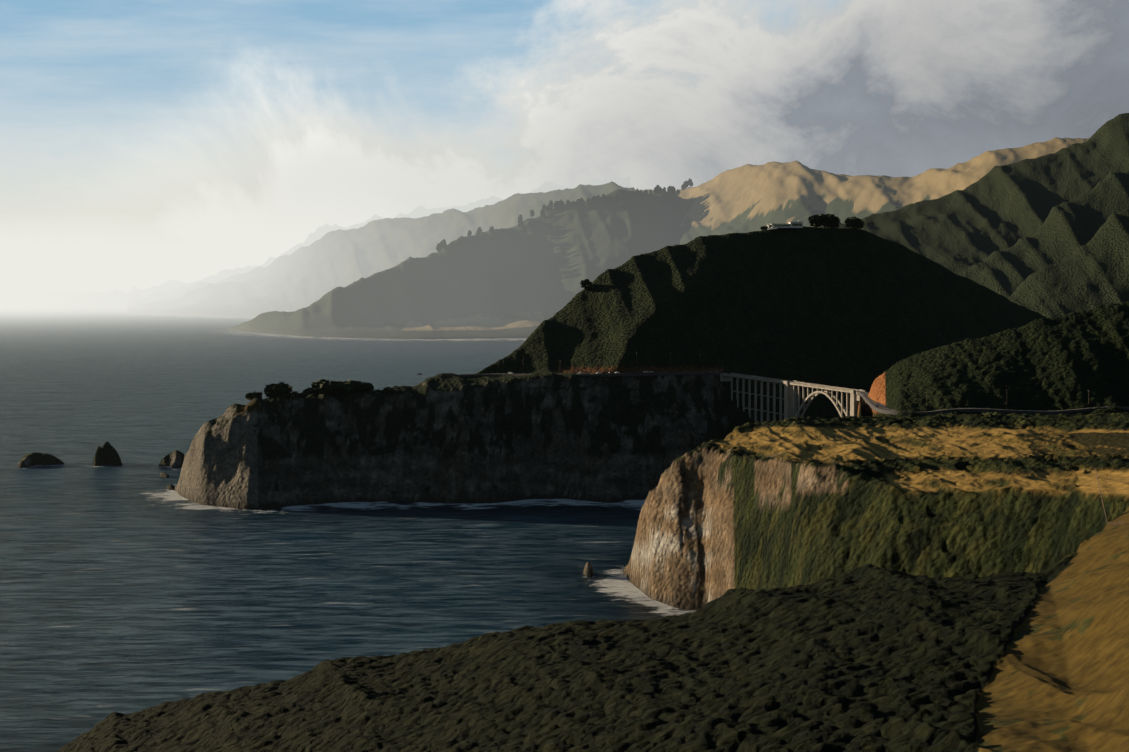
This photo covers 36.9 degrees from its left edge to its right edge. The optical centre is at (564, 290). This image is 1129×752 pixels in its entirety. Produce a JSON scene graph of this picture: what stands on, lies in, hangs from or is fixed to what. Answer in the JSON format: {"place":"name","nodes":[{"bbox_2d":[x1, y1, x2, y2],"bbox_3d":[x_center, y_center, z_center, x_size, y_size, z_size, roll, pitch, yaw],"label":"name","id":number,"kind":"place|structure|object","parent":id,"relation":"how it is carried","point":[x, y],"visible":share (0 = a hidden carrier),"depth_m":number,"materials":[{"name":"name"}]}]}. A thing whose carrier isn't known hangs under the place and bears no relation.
{"place":"outdoors","nodes":[
{"label":"outdoors","id":0,"kind":"place"},
{"bbox_2d":[0,293,695,751],"bbox_3d":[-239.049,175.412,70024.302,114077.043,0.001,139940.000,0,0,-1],"label":"ocean","id":1,"kind":"structure","parent":0,"point":[132,583],"depth_m":1155.78,"materials":[{"name":"blue liquid"}]},
{"bbox_2d":[0,0,1128,292],"label":"sky","id":2,"kind":"structure","parent":0,"point":[144,144],"materials":[{"name":"white"}]},
{"bbox_2d":[17,113,1128,751],"bbox_3d":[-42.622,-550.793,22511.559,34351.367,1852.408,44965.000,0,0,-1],"label":"terrain","id":3,"kind":"structure","parent":0,"point":[869,579],"depth_m":1296.62,"materials":[{"name":"green plant"}]},
{"bbox_2d":[245,391,262,400],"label":"cypress","id":4,"kind":"object","parent":3,"relation":"on","point":[251,396],"visible":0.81,"depth_m":1472.15,"materials":[{"name":"green plant"}]},
{"bbox_2d":[264,383,275,396],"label":"cypress","id":5,"kind":"object","parent":3,"relation":"on","point":[271,385],"visible":0.06,"depth_m":1479.84,"materials":[{"name":"green plant"}]},
{"bbox_2d":[264,386,281,396],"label":"cypress","id":6,"kind":"object","parent":3,"relation":"on","point":[272,391],"visible":0.94,"depth_m":1466.90,"materials":[{"name":"green plant"}]},
{"bbox_2d":[272,382,292,395],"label":"cypress","id":7,"kind":"object","parent":3,"relation":"on","point":[285,390],"visible":0.77,"depth_m":1473.97,"materials":[{"name":"green plant"}]},
{"bbox_2d":[289,391,305,397],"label":"cypress","id":8,"kind":"object","parent":3,"relation":"on","point":[295,393],"visible":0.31,"depth_m":1499.99,"materials":[{"name":"green plant"}]},
{"bbox_2d":[303,387,314,394],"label":"cypress","id":9,"kind":"object","parent":3,"relation":"on","point":[308,391],"visible":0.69,"depth_m":1504.96,"materials":[{"name":"green plant"}]},
{"bbox_2d":[311,379,329,389],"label":"cypress","id":10,"kind":"object","parent":3,"relation":"on","point":[321,380],"visible":0.15,"depth_m":1504.45,"materials":[{"name":"green plant"}]},
{"bbox_2d":[315,382,331,393],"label":"cypress","id":11,"kind":"object","parent":3,"relation":"on","point":[326,388],"visible":1,"depth_m":1487.15,"materials":[{"name":"green plant"}]},
{"bbox_2d":[328,381,342,394],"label":"cypress","id":12,"kind":"object","parent":3,"relation":"on","point":[337,386],"visible":0.58,"depth_m":1503.13,"materials":[{"name":"green plant"}]},
{"bbox_2d":[340,385,354,392],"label":"cypress","id":13,"kind":"object","parent":3,"relation":"on","point":[345,389],"visible":0.79,"depth_m":1504.13,"materials":[{"name":"green plant"}]},
{"bbox_2d":[345,379,357,391],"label":"cypress","id":14,"kind":"object","parent":3,"relation":"on","point":[351,383],"visible":0.48,"depth_m":1507.67,"materials":[{"name":"green plant"}]},
{"bbox_2d":[355,381,366,391],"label":"cypress","id":15,"kind":"object","parent":3,"relation":"on","point":[360,386],"visible":0.6,"depth_m":1513.46,"materials":[{"name":"green plant"}]},
{"bbox_2d":[362,382,373,391],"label":"cypress","id":16,"kind":"object","parent":3,"relation":"on","point":[370,387],"visible":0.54,"depth_m":1520.22,"materials":[{"name":"green plant"}]},
{"bbox_2d":[383,387,393,392],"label":"cypress","id":17,"kind":"object","parent":3,"relation":"on","point":[388,390],"visible":1,"depth_m":1496.03,"materials":[{"name":"green plant"}]},
{"bbox_2d":[456,238,461,247],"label":"ridge pine","id":18,"kind":"object","parent":3,"relation":"on","point":[458,241],"visible":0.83,"depth_m":7850.32,"materials":[{"name":"green plant"}]},
{"bbox_2d":[560,202,565,211],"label":"ridge pine","id":19,"kind":"object","parent":3,"relation":"on","point":[563,207],"visible":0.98,"depth_m":8333.90,"materials":[{"name":"green plant"}]},
{"bbox_2d":[579,279,592,287],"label":"cypress","id":20,"kind":"object","parent":3,"relation":"on","point":[585,282],"visible":0.73,"depth_m":1734.16,"materials":[{"name":"green plant"}]},
{"bbox_2d":[583,284,595,290],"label":"cypress","id":21,"kind":"object","parent":3,"relation":"on","point":[589,287],"visible":0.98,"depth_m":1726.81,"materials":[{"name":"green plant"}]},
{"bbox_2d":[589,199,594,207],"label":"ridge pine","id":22,"kind":"object","parent":3,"relation":"on","point":[591,203],"visible":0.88,"depth_m":8263.40,"materials":[{"name":"green plant"}]},
{"bbox_2d":[767,220,802,227],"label":"hill house","id":23,"kind":"structure","parent":3,"relation":"on","point":[798,224],"depth_m":1844.51,"materials":[{"name":"white"}]},
{"bbox_2d":[720,373,868,421],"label":"arch bridge","id":24,"kind":"structure","parent":3,"relation":"on","point":[790,398],"depth_m":1506.28,"materials":[{"name":"concrete"}]},
{"bbox_2d":[808,214,827,227],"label":"hill tree","id":25,"kind":"object","parent":3,"relation":"on","point":[815,221],"visible":1,"depth_m":1855.87,"materials":[{"name":"green plant"}]},
{"bbox_2d":[819,214,836,227],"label":"hill tree","id":26,"kind":"object","parent":3,"relation":"on","point":[829,217],"visible":0.54,"depth_m":1858.91,"materials":[{"name":"green plant"}]},
{"bbox_2d":[826,216,840,227],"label":"hill tree","id":27,"kind":"object","parent":3,"relation":"on","point":[836,222],"visible":0.67,"depth_m":1860.40,"materials":[{"name":"green plant"}]},
{"bbox_2d":[842,216,861,227],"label":"hill tree","id":28,"kind":"object","parent":3,"relation":"on","point":[852,222],"visible":0.92,"depth_m":1864.03,"materials":[{"name":"green plant"}]},
{"bbox_2d":[854,221,864,228],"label":"hill tree","id":29,"kind":"object","parent":3,"relation":"on","point":[860,226],"visible":0.48,"depth_m":1866.54,"materials":[{"name":"green plant"}]},
{"bbox_2d":[1045,458,1125,525],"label":"pasture fence","id":30,"kind":"object","parent":3,"relation":"on","point":[1101,498],"visible":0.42,"depth_m":605.01,"materials":[{"name":"brown wood"}]},
{"bbox_2d":[460,372,723,376],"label":"road","id":31,"kind":"structure","parent":0,"point":[623,374],"depth_m":1556.53,"materials":[{"name":"grey asphalt"}]},
{"bbox_2d":[856,392,1128,414],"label":"road","id":32,"kind":"structure","parent":0,"point":[872,403],"depth_m":1208.24,"materials":[{"name":"grey asphalt"}]}
]}

